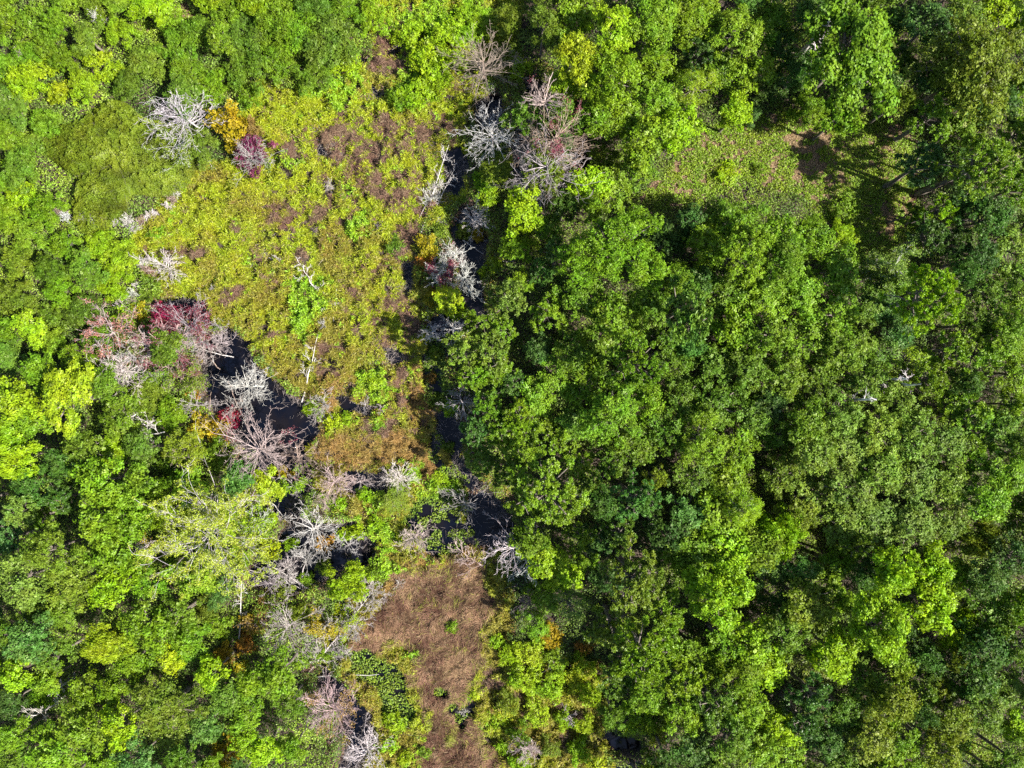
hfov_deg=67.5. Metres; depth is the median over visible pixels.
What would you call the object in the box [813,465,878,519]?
broadleaf tree
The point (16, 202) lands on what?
shrub
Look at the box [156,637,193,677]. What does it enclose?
broadleaf tree
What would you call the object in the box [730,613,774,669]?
broadleaf tree
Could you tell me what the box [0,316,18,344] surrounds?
spreading bush
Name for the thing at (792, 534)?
broadleaf tree
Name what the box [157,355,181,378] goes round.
shrub
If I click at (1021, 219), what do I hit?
broadleaf tree
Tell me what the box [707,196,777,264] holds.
broadleaf tree
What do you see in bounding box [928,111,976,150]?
broadleaf tree
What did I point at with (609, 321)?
broadleaf tree
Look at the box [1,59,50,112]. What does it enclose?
spreading bush
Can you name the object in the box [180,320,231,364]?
dead tree
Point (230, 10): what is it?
spreading bush
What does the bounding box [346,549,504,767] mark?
brown sedge
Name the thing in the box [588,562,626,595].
broadleaf tree
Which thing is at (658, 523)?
broadleaf tree
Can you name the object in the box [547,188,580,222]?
broadleaf tree
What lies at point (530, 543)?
broadleaf tree
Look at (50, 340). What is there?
spreading bush
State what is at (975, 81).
broadleaf tree
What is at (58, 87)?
shrub
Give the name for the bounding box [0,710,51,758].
broadleaf tree
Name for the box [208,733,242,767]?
shrub
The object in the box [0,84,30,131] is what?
broadleaf tree
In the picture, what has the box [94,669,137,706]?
broadleaf tree
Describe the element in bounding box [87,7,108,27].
dead tree
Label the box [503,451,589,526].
broadleaf tree
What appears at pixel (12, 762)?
broadleaf tree
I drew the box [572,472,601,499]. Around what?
broadleaf tree
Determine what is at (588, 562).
broadleaf tree
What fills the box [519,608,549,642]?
broadleaf tree
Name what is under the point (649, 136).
broadleaf tree
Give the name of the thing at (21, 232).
spreading bush
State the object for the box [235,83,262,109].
shrub
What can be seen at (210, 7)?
spreading bush
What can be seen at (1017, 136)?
pine tree
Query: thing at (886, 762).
broadleaf tree
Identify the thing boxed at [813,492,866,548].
broadleaf tree
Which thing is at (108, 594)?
broadleaf tree
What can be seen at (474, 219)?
dead tree
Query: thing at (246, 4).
spreading bush
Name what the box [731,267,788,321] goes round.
broadleaf tree
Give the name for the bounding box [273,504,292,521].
fallen tree
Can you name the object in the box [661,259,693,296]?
broadleaf tree
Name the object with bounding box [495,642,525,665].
shrub
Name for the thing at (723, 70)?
broadleaf tree
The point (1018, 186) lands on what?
pine tree
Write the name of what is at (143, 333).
dead tree
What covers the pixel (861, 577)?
broadleaf tree
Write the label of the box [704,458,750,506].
broadleaf tree
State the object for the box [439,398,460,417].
shrub
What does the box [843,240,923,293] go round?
half dead tree
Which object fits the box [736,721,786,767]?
broadleaf tree
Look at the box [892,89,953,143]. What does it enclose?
pine tree
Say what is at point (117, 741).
broadleaf tree
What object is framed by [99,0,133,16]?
broadleaf tree
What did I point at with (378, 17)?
spreading bush
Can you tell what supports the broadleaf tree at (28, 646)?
on the ground at (508, 402)
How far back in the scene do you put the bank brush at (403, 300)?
89.26 m
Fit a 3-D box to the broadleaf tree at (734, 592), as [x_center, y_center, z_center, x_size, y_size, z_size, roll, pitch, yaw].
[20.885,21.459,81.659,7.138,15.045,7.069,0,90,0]
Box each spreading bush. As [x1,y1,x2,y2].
[0,35,16,80]
[0,70,13,93]
[0,115,33,151]
[0,174,9,203]
[0,201,20,234]
[0,238,41,280]
[0,278,39,316]
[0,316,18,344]
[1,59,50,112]
[3,0,19,3]
[8,209,49,249]
[11,39,42,70]
[23,191,70,232]
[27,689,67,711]
[29,106,62,138]
[33,254,70,286]
[34,32,64,68]
[37,326,71,355]
[39,6,76,40]
[41,272,81,308]
[45,228,83,265]
[47,43,83,75]
[49,0,80,12]
[61,292,107,329]
[67,66,99,104]
[77,0,115,26]
[77,324,117,355]
[84,228,114,259]
[95,265,134,303]
[96,237,139,274]
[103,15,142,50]
[111,67,141,101]
[126,40,170,84]
[128,370,169,419]
[153,26,199,72]
[154,395,186,433]
[167,52,211,82]
[175,127,220,170]
[178,14,214,49]
[191,0,228,14]
[197,68,230,109]
[210,0,247,29]
[219,10,276,57]
[221,44,275,95]
[236,0,270,16]
[258,36,294,85]
[274,0,320,57]
[288,54,332,97]
[293,0,331,23]
[300,12,361,70]
[318,0,367,38]
[322,558,376,602]
[351,0,392,38]
[452,2,494,42]
[483,2,521,42]
[492,36,523,69]
[586,141,624,186]
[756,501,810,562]
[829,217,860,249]
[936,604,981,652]
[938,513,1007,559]
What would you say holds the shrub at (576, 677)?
on the ground at (508, 402)
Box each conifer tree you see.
[550,586,592,623]
[744,105,762,128]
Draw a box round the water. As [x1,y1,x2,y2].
[152,42,641,767]
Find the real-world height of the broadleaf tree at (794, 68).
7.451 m
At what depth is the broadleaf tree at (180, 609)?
81.98 m
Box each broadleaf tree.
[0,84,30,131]
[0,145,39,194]
[0,337,28,376]
[0,375,48,424]
[0,412,49,445]
[0,438,49,482]
[0,490,14,496]
[0,550,74,613]
[0,595,9,618]
[0,613,29,646]
[0,650,56,692]
[0,688,31,722]
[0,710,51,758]
[0,744,45,767]
[2,609,77,667]
[9,306,48,352]
[9,466,67,506]
[11,411,68,442]
[16,349,64,397]
[18,519,100,581]
[19,586,61,625]
[21,719,89,767]
[31,657,83,696]
[35,633,84,671]
[37,447,88,485]
[40,357,104,439]
[42,593,86,636]
[45,551,99,615]
[51,697,122,756]
[58,343,98,372]
[58,429,113,481]
[66,245,109,290]
[67,455,129,509]
[67,664,111,716]
[70,21,106,56]
[72,491,123,551]
[75,623,136,663]
[75,756,94,767]
[80,528,151,577]
[84,565,143,613]
[84,744,126,767]
[85,359,131,404]
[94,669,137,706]
[96,429,137,472]
[97,384,147,441]
[97,702,144,756]
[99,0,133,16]
[108,728,160,767]
[112,494,159,547]
[113,640,156,685]
[114,462,166,509]
[115,599,179,658]
[120,428,163,473]
[123,556,178,600]
[124,0,175,26]
[131,670,210,750]
[144,475,175,507]
[146,494,186,531]
[149,328,187,365]
[150,593,204,636]
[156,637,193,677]
[160,427,207,469]
[162,71,200,124]
[163,623,211,668]
[163,740,201,767]
[168,462,209,511]
[172,517,216,550]
[173,554,219,599]
[187,703,227,745]
[192,650,235,693]
[200,750,225,767]
[201,570,232,611]
[205,17,235,56]
[209,675,252,719]
[210,540,252,571]
[212,497,247,539]
[220,460,255,497]
[227,695,264,738]
[227,720,265,758]
[229,755,252,767]
[232,661,270,701]
[246,725,285,767]
[250,464,285,501]
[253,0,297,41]
[253,641,300,702]
[270,681,307,721]
[277,723,308,763]
[432,283,463,316]
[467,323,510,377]
[478,155,515,186]
[498,236,533,263]
[504,184,545,240]
[505,516,551,557]
[506,265,541,292]
[516,529,573,589]
[517,378,555,418]
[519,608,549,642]
[521,331,559,364]
[525,351,574,403]
[526,3,562,60]
[529,579,560,620]
[531,94,586,137]
[532,210,565,242]
[533,0,559,6]
[537,237,574,272]
[542,276,570,302]
[545,0,605,47]
[545,64,584,112]
[545,561,585,592]
[547,130,573,153]
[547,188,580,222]
[547,325,599,374]
[550,266,605,325]
[552,29,609,95]
[552,203,671,291]
[553,399,592,442]
[559,356,610,412]
[565,164,613,200]
[572,544,600,573]
[574,375,640,448]
[576,323,620,371]
[577,191,604,226]
[579,94,616,140]
[581,48,641,111]
[583,483,618,523]
[584,4,640,54]
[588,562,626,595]
[589,289,649,347]
[596,697,629,732]
[599,155,632,215]
[600,90,642,139]
[603,422,658,470]
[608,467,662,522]
[618,0,639,6]
[621,111,680,173]
[623,145,659,195]
[624,0,679,58]
[625,671,668,714]
[626,287,669,329]
[628,41,684,89]
[631,78,686,126]
[631,760,652,767]
[632,383,665,427]
[637,406,691,457]
[637,545,668,570]
[640,102,708,157]
[641,464,667,491]
[642,218,692,264]
[646,733,682,767]
[648,518,692,555]
[652,351,695,387]
[654,624,702,665]
[657,376,704,421]
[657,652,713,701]
[658,685,708,739]
[660,528,717,568]
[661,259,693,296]
[662,458,720,496]
[663,480,715,533]
[663,552,708,580]
[667,0,722,52]
[668,66,728,108]
[674,400,730,468]
[674,721,719,767]
[675,329,707,359]
[681,560,756,631]
[682,222,732,272]
[685,672,745,728]
[688,264,718,300]
[688,379,747,433]
[689,650,723,689]
[693,340,738,386]
[694,491,745,543]
[696,45,757,97]
[697,519,761,583]
[698,613,748,673]
[698,705,757,763]
[700,734,748,767]
[703,194,728,225]
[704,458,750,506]
[705,2,764,70]
[705,263,750,319]
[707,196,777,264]
[707,644,767,702]
[708,220,778,286]
[709,302,755,353]
[711,420,761,478]
[717,88,752,132]
[718,486,764,529]
[720,682,776,731]
[721,345,770,399]
[723,384,779,439]
[726,50,777,93]
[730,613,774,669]
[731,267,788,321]
[734,0,763,18]
[734,525,785,574]
[736,13,779,56]
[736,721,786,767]
[737,313,794,358]
[747,641,790,692]
[748,233,806,297]
[748,606,812,664]
[749,0,794,41]
[749,547,795,593]
[750,351,814,402]
[750,384,788,423]
[753,736,808,767]
[754,700,802,749]
[756,420,799,453]
[756,589,793,621]
[759,450,805,501]
[761,211,811,269]
[765,27,801,73]
[768,315,837,365]
[771,491,819,533]
[774,49,813,92]
[774,265,825,321]
[777,576,840,635]
[779,395,828,444]
[781,429,839,477]
[781,553,823,589]
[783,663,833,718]
[784,467,848,518]
[785,89,830,133]
[786,0,825,43]
[787,638,830,681]
[788,211,839,265]
[790,747,820,767]
[793,358,841,418]
[798,0,901,122]
[798,292,861,337]
[802,620,861,685]
[804,715,851,766]
[805,386,867,442]
[807,241,862,297]
[810,329,868,382]
[811,94,863,140]
[811,581,858,621]
[812,539,854,585]
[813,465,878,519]
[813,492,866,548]
[818,419,874,472]
[820,684,871,735]
[824,745,864,767]
[825,576,912,667]
[832,325,883,367]
[834,360,901,409]
[835,704,898,766]
[838,556,881,591]
[840,281,886,330]
[840,656,892,711]
[847,452,909,500]
[848,496,904,550]
[850,402,907,458]
[851,735,906,767]
[853,278,900,326]
[855,544,922,597]
[856,61,906,103]
[856,668,922,724]
[861,270,910,295]
[861,375,918,424]
[867,334,902,372]
[868,85,920,124]
[869,312,918,352]
[871,708,924,758]
[876,648,920,688]
[878,405,937,467]
[879,502,941,554]
[880,342,931,383]
[880,442,943,505]
[881,6,907,38]
[881,683,941,729]
[888,746,934,767]
[893,571,958,637]
[895,0,960,56]
[901,539,956,602]
[901,722,966,767]
[902,25,986,103]
[903,624,931,658]
[904,56,944,93]
[905,641,949,684]
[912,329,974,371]
[913,7,1023,132]
[913,502,970,547]
[913,688,978,746]
[914,423,974,469]
[917,253,983,289]
[919,0,989,52]
[923,555,976,603]
[924,87,982,124]
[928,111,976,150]
[928,182,976,225]
[930,458,970,508]
[935,300,997,345]
[937,470,1011,525]
[938,368,985,397]
[939,237,1000,279]
[944,433,998,475]
[945,681,1008,739]
[946,660,1004,707]
[949,185,1018,242]
[951,105,989,131]
[953,615,1017,674]
[958,757,987,767]
[959,529,1023,577]
[959,587,1021,642]
[961,297,1023,361]
[962,400,1023,450]
[964,449,1023,500]
[965,559,1015,603]
[969,752,989,766]
[970,221,1023,282]
[970,431,1023,460]
[972,658,1023,709]
[972,731,1023,767]
[973,84,1023,128]
[977,616,1023,668]
[978,490,1023,543]
[979,0,1023,32]
[982,260,1023,311]
[983,349,1023,395]
[984,704,1023,744]
[990,213,1023,238]
[999,586,1023,626]
[1016,60,1023,88]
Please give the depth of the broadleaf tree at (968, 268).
79.29 m
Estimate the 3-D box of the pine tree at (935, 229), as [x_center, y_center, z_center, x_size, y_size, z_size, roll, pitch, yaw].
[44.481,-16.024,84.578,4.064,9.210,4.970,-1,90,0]
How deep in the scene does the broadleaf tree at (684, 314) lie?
73.65 m
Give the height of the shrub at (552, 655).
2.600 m
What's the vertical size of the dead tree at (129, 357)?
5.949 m
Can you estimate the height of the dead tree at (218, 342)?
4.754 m
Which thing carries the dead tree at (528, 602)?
on the ground at (508, 402)
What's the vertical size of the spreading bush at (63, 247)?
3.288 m
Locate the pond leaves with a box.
[326,351,478,738]
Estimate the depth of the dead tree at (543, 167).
80.09 m
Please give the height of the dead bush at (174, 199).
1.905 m
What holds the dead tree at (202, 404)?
on the ground at (508, 402)
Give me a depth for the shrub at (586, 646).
88.22 m
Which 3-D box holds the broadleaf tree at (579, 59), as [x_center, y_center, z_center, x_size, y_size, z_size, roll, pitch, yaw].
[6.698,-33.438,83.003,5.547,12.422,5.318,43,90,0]
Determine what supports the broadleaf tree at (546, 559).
on the ground at (508, 402)
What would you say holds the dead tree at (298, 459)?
on the ground at (508, 402)
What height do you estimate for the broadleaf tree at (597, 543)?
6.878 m
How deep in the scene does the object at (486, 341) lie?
79.86 m
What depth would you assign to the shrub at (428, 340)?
88.89 m
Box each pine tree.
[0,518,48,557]
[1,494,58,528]
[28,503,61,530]
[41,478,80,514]
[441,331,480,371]
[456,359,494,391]
[459,410,488,448]
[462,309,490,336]
[463,441,501,477]
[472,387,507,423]
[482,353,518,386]
[482,414,522,446]
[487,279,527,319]
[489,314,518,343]
[491,454,526,488]
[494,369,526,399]
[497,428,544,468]
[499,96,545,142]
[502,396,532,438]
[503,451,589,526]
[520,145,564,191]
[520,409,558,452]
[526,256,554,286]
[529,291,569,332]
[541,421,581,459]
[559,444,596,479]
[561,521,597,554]
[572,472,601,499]
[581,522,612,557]
[582,601,641,652]
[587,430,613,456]
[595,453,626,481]
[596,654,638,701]
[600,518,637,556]
[600,532,665,617]
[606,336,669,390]
[609,608,676,693]
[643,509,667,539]
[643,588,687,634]
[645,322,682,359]
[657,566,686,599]
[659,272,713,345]
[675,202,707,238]
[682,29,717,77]
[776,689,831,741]
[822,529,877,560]
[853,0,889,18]
[867,0,903,14]
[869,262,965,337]
[881,140,948,188]
[886,202,920,227]
[888,39,918,78]
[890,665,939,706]
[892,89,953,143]
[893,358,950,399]
[895,211,948,257]
[905,192,959,226]
[914,132,1020,201]
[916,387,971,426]
[917,145,970,178]
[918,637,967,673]
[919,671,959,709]
[920,225,972,261]
[935,393,997,443]
[938,331,1004,382]
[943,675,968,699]
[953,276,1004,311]
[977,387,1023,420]
[989,169,1023,208]
[990,109,1023,155]
[996,73,1023,108]
[1005,12,1023,53]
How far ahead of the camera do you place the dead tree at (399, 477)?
86.60 m
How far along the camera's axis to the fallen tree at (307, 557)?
88.90 m
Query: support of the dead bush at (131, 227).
on the ground at (508, 402)
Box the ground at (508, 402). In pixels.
[0,0,1023,767]
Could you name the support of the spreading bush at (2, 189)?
on the ground at (508, 402)
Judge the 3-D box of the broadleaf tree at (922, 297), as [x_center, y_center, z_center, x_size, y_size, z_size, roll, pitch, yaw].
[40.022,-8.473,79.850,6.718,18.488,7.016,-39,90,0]
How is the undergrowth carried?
on the ground at (508, 402)
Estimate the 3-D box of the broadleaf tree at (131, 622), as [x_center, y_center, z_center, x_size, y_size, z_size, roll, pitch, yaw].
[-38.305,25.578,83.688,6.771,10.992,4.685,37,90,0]
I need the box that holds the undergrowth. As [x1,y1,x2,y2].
[0,0,1023,767]
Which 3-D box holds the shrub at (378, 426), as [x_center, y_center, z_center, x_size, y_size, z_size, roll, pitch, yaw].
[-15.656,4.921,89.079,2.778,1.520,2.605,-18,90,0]
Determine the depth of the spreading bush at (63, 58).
85.52 m
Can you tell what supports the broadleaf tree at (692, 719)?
on the ground at (508, 402)
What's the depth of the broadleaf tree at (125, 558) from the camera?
80.34 m
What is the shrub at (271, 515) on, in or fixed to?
on the ground at (508, 402)
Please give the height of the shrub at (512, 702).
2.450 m
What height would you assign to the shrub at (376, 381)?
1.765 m
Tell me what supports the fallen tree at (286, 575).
on the ground at (508, 402)
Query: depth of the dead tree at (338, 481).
85.83 m
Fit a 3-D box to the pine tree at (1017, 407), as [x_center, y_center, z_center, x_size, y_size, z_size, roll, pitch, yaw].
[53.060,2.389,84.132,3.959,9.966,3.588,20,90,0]
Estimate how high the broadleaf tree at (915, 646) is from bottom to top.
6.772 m
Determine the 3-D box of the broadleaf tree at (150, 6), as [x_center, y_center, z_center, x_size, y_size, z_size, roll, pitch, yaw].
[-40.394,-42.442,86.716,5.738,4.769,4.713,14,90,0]
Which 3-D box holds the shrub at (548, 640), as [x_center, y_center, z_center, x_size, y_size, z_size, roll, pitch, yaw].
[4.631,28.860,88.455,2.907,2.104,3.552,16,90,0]
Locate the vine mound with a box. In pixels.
[42,100,198,234]
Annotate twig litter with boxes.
[121,39,616,767]
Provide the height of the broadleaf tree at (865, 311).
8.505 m
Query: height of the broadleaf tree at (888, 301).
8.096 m
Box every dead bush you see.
[54,204,68,216]
[57,211,71,222]
[119,212,132,226]
[122,218,142,234]
[126,287,140,298]
[135,213,144,225]
[136,256,148,271]
[139,265,158,277]
[143,211,153,221]
[149,208,158,218]
[162,202,172,209]
[165,194,177,204]
[311,227,317,235]
[324,177,335,192]
[359,394,369,415]
[393,577,405,589]
[416,190,440,203]
[456,707,470,716]
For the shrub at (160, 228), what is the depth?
88.57 m
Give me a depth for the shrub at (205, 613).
86.70 m
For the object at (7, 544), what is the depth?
81.84 m
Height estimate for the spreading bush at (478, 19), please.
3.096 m
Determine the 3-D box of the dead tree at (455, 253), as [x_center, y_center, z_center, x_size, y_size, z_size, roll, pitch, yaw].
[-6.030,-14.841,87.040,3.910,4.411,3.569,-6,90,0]
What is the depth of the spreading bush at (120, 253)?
86.79 m
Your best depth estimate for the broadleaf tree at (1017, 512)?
81.79 m
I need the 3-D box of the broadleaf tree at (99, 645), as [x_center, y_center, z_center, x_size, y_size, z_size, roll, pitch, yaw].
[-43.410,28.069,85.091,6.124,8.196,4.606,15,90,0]
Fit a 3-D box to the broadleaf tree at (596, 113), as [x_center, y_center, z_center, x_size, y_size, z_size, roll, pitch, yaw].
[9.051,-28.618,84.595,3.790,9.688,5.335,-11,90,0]
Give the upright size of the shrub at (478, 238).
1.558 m
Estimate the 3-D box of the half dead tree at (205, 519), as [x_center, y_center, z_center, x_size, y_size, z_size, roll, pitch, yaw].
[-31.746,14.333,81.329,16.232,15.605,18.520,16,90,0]
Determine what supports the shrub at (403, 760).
on the ground at (508, 402)
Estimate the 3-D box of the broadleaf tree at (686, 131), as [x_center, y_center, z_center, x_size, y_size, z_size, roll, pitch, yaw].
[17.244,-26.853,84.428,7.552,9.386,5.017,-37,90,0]
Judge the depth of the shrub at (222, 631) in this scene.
86.84 m
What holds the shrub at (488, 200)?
on the ground at (508, 402)
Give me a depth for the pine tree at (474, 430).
81.52 m
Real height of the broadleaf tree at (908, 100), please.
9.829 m
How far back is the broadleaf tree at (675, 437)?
80.05 m
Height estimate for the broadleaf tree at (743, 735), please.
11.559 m
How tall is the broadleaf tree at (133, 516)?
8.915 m
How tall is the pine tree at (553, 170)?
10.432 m
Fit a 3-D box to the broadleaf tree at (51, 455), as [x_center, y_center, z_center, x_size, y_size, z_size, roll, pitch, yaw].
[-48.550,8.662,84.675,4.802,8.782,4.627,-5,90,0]
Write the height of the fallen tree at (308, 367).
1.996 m
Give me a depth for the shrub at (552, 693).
87.41 m
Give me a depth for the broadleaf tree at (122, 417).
82.94 m
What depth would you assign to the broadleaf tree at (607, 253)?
75.19 m
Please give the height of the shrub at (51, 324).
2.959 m
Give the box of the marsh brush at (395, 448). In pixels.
[137,0,607,767]
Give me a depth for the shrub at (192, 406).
87.94 m
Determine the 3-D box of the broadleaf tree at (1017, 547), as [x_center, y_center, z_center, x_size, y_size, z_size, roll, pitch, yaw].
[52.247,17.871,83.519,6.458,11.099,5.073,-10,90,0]
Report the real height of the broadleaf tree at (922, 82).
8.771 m
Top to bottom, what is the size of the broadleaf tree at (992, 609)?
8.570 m
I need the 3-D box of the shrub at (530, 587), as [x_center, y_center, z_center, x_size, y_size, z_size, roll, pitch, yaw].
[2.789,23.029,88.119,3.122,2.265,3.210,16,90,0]
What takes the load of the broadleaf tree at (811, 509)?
on the ground at (508, 402)
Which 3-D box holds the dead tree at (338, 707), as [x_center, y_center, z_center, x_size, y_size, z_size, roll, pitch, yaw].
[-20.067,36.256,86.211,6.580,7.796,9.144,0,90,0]
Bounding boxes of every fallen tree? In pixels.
[105,368,147,386]
[142,422,164,440]
[189,341,233,365]
[228,382,250,426]
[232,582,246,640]
[250,570,305,584]
[256,554,308,600]
[268,566,313,598]
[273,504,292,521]
[293,256,314,284]
[296,537,316,580]
[300,335,320,402]
[311,282,340,321]
[418,143,451,231]
[420,175,443,216]
[433,159,457,204]
[447,539,489,578]
[449,243,469,277]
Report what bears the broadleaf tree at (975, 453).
on the ground at (508, 402)
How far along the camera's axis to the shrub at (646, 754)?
87.18 m
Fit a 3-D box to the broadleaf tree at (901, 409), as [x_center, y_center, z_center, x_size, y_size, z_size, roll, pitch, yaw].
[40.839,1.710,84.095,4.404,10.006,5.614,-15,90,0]
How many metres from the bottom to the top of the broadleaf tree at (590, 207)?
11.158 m
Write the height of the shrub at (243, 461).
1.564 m
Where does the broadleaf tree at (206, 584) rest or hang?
on the ground at (508, 402)
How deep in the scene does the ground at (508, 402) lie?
89.10 m
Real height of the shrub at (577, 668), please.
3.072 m
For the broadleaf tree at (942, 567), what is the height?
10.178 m
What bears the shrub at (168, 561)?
on the ground at (508, 402)
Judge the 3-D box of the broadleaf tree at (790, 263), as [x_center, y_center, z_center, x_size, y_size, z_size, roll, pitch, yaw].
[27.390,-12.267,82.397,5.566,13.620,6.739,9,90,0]
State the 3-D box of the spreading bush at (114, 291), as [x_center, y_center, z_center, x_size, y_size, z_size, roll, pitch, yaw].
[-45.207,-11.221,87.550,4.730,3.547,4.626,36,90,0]
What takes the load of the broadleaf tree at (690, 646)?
on the ground at (508, 402)
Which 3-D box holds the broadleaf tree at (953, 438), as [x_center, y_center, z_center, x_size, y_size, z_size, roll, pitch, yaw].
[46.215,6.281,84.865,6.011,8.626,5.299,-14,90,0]
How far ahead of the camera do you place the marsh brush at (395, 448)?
89.10 m
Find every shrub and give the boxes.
[0,0,31,38]
[0,181,37,214]
[9,0,58,48]
[14,131,56,161]
[32,55,58,78]
[34,301,70,336]
[46,79,78,107]
[81,49,112,83]
[104,59,128,89]
[108,302,133,339]
[127,300,148,321]
[130,371,153,386]
[135,285,158,303]
[138,273,163,301]
[145,225,165,247]
[150,300,191,331]
[151,446,189,477]
[152,0,186,37]
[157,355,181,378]
[158,545,181,566]
[176,389,200,413]
[183,388,199,400]
[186,409,211,439]
[194,321,212,335]
[194,591,220,622]
[199,435,231,472]
[202,98,253,156]
[203,614,235,642]
[205,414,229,445]
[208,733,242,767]
[211,639,241,666]
[216,405,240,429]
[221,649,234,669]
[229,658,247,676]
[233,133,278,180]
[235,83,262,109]
[235,630,257,654]
[236,115,264,144]
[238,608,265,635]
[239,449,258,470]
[249,596,269,617]
[255,532,282,561]
[258,508,278,531]
[269,577,296,598]
[276,465,294,480]
[282,537,299,551]
[288,601,311,624]
[291,653,311,671]
[296,570,316,586]
[301,398,319,416]
[309,613,327,637]
[314,533,336,553]
[314,557,330,575]
[315,647,335,663]
[322,413,344,433]
[328,635,348,655]
[329,51,361,77]
[330,491,349,514]
[330,602,353,621]
[335,525,351,545]
[339,410,352,426]
[347,523,366,540]
[355,486,374,503]
[365,371,385,392]
[366,416,387,432]
[367,509,387,533]
[367,557,384,579]
[370,493,384,507]
[373,571,385,586]
[373,735,400,757]
[376,477,412,519]
[382,710,407,734]
[384,232,406,255]
[385,84,413,111]
[386,19,425,54]
[395,747,413,767]
[396,75,441,116]
[404,36,456,81]
[411,457,426,471]
[413,233,439,258]
[414,253,433,271]
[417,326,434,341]
[417,746,434,760]
[419,285,437,309]
[422,66,454,99]
[423,11,464,52]
[424,370,436,384]
[426,464,451,489]
[428,391,441,411]
[429,342,443,362]
[432,221,449,239]
[435,128,453,143]
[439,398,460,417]
[439,441,454,455]
[442,479,461,497]
[444,619,458,633]
[445,48,471,74]
[445,300,471,322]
[450,478,466,495]
[455,220,472,240]
[468,687,481,700]
[471,171,496,199]
[471,225,484,243]
[476,264,490,280]
[478,184,501,210]
[484,706,508,730]
[486,255,503,275]
[487,144,508,158]
[488,632,506,650]
[493,736,513,755]
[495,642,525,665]
[496,685,519,716]
[504,717,531,750]
[506,659,543,696]
[507,750,530,767]
[509,56,535,82]
[510,221,540,250]
[511,637,545,671]
[515,601,531,625]
[521,574,545,595]
[523,696,549,728]
[531,665,565,705]
[538,639,569,672]
[538,733,561,756]
[539,619,563,649]
[552,703,576,732]
[554,664,591,696]
[565,732,595,767]
[570,650,597,677]
[571,712,594,735]
[574,639,594,655]
[575,675,601,708]
[586,746,608,767]
[620,697,656,736]
[640,748,667,767]
[645,726,667,747]
[649,704,679,732]
[714,158,743,187]
[752,75,792,108]
[752,162,765,178]
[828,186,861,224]
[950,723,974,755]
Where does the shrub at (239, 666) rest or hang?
on the ground at (508, 402)
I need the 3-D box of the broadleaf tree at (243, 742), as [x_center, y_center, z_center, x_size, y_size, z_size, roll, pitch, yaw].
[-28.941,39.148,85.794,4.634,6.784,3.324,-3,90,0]
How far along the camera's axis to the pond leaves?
89.70 m
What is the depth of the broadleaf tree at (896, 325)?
80.89 m
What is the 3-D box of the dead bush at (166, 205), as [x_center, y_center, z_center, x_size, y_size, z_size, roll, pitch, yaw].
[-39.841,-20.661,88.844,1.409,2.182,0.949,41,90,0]
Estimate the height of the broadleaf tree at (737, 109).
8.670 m
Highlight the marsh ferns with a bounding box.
[126,0,615,767]
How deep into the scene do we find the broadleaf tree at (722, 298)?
80.34 m
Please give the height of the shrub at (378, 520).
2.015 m
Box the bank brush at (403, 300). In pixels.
[133,20,613,767]
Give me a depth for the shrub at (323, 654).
88.77 m
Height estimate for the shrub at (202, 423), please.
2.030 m
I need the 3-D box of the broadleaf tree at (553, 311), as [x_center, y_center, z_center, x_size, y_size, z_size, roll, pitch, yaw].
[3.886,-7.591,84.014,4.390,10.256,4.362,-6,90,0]
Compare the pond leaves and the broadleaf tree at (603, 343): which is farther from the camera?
the pond leaves
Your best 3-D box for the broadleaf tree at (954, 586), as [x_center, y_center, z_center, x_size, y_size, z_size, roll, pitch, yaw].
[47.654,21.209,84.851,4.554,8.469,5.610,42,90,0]
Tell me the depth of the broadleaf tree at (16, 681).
80.98 m
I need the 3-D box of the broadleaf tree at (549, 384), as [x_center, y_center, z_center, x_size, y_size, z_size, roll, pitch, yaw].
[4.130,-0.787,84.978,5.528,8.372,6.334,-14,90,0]
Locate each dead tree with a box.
[21,696,65,721]
[49,672,75,704]
[66,296,148,370]
[80,320,149,403]
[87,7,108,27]
[112,322,154,359]
[112,336,150,374]
[123,325,154,361]
[127,302,198,387]
[127,416,278,601]
[128,246,194,284]
[131,534,163,553]
[135,89,227,157]
[135,411,164,440]
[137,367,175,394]
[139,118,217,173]
[144,288,228,353]
[161,362,211,392]
[170,436,205,470]
[175,388,221,419]
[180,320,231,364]
[200,406,304,499]
[209,321,236,353]
[212,359,278,425]
[215,404,245,452]
[220,388,245,417]
[231,133,287,185]
[233,613,268,634]
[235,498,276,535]
[251,568,290,597]
[261,592,325,667]
[271,552,303,593]
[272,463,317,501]
[278,489,344,561]
[280,439,318,474]
[290,546,326,575]
[292,576,391,682]
[296,680,346,729]
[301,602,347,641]
[301,666,361,745]
[305,386,333,424]
[306,453,368,510]
[311,494,335,517]
[330,529,365,554]
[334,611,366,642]
[342,711,393,767]
[348,471,374,490]
[377,459,419,495]
[393,521,436,559]
[418,315,443,344]
[424,241,459,287]
[434,23,528,115]
[435,386,475,435]
[437,484,499,528]
[439,311,467,350]
[441,237,474,268]
[446,251,484,302]
[447,101,524,171]
[450,189,495,242]
[480,511,543,574]
[486,121,604,215]
[499,549,546,582]
[500,131,532,168]
[502,166,531,200]
[507,73,577,146]
[508,583,561,625]
[508,735,541,766]
[514,95,601,191]
[562,704,576,725]
[795,0,847,61]
[823,386,877,404]
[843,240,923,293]
[862,370,914,387]
[873,377,920,392]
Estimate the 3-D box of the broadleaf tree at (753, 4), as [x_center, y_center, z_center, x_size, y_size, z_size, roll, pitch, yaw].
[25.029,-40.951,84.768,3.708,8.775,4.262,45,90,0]

